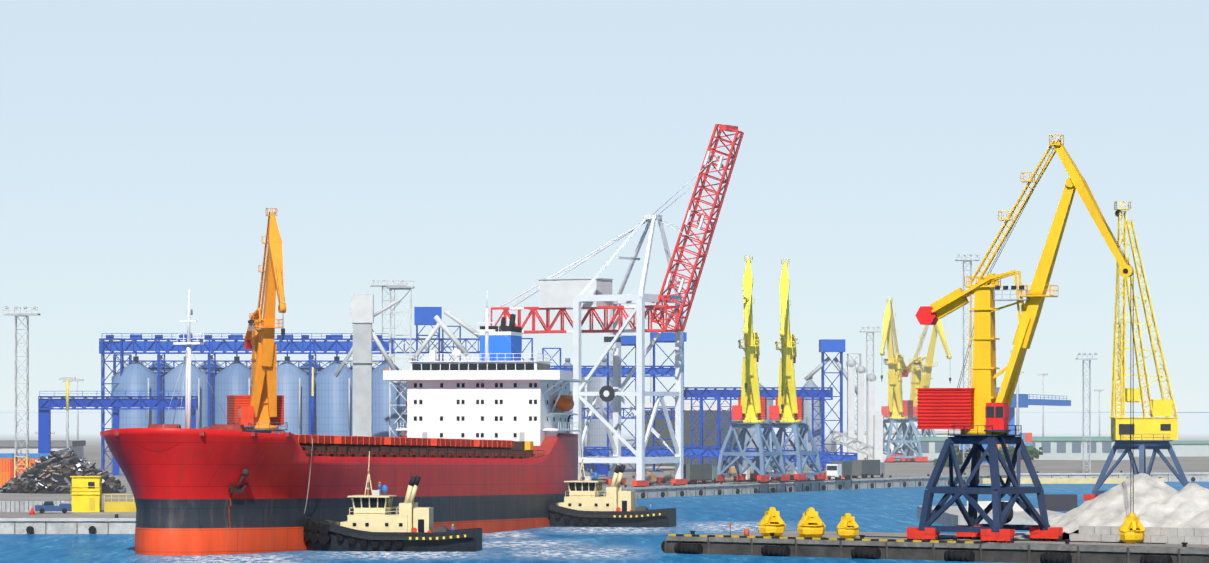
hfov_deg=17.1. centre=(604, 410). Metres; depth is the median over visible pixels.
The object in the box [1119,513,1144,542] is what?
hanging grab
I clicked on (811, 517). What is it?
grab bucket
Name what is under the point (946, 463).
tree
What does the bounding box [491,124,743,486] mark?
gantry crane
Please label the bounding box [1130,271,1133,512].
crane hoist rope
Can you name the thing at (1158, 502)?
sand pile
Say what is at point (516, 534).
wake foam
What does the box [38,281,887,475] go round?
grain terminal silos
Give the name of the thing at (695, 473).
truck
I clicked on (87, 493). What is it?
quay yard
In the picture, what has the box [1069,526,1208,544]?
block wall
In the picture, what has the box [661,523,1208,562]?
pier
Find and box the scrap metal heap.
[0,448,126,493]
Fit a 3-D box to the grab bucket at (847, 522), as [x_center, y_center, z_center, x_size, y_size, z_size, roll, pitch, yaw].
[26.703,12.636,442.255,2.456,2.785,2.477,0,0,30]
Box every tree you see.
[933,458,963,466]
[948,446,988,463]
[998,445,1042,462]
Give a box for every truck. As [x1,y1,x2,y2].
[683,464,716,483]
[827,461,851,479]
[850,460,884,477]
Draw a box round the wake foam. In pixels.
[131,520,796,562]
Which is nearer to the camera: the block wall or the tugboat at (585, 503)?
the block wall
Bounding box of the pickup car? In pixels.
[35,501,71,512]
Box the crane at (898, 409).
[867,300,933,462]
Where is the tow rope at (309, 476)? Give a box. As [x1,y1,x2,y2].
[304,438,312,513]
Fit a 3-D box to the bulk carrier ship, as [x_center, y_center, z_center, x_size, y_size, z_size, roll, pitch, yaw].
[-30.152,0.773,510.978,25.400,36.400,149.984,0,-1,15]
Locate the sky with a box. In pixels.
[0,0,1208,411]
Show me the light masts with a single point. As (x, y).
(67, 380)
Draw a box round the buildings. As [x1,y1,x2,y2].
[830,387,1208,483]
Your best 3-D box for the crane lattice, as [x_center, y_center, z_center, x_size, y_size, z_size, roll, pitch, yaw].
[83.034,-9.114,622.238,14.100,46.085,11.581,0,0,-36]
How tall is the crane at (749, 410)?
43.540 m
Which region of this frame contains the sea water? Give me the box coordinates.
[0,412,1208,562]
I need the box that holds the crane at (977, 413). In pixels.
[864,135,1165,544]
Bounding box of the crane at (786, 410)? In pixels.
[729,259,850,481]
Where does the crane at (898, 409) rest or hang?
on the ground at (1191, 427)
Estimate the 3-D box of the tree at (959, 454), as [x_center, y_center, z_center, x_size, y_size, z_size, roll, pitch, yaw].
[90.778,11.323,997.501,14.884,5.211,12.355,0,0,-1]
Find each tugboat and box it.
[303,451,481,551]
[548,447,675,526]
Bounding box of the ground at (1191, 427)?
[0,412,1208,533]
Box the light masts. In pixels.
[2,254,1097,477]
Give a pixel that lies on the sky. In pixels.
(469, 152)
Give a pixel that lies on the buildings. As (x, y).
(1062, 448)
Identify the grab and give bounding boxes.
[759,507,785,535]
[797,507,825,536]
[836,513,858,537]
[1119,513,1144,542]
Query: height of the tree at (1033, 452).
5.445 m
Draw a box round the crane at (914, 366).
[864,305,951,458]
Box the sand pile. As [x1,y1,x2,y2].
[939,473,1208,539]
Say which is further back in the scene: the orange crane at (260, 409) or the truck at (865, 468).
the truck at (865, 468)
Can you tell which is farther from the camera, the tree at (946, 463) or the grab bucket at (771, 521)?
the tree at (946, 463)
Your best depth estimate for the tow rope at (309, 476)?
456.41 m
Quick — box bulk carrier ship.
[100,290,591,555]
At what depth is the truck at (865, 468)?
826.71 m
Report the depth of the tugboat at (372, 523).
455.56 m
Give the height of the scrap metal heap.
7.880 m
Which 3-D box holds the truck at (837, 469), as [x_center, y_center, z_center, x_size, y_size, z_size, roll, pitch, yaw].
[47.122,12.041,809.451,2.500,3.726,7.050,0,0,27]
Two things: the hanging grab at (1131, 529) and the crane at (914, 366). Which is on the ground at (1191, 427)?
the crane at (914, 366)
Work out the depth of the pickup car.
544.73 m
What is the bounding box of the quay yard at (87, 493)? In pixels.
[0,440,135,514]
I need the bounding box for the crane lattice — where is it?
[1083,201,1187,500]
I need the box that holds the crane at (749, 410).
[688,256,815,483]
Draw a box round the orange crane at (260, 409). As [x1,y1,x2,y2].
[226,208,287,432]

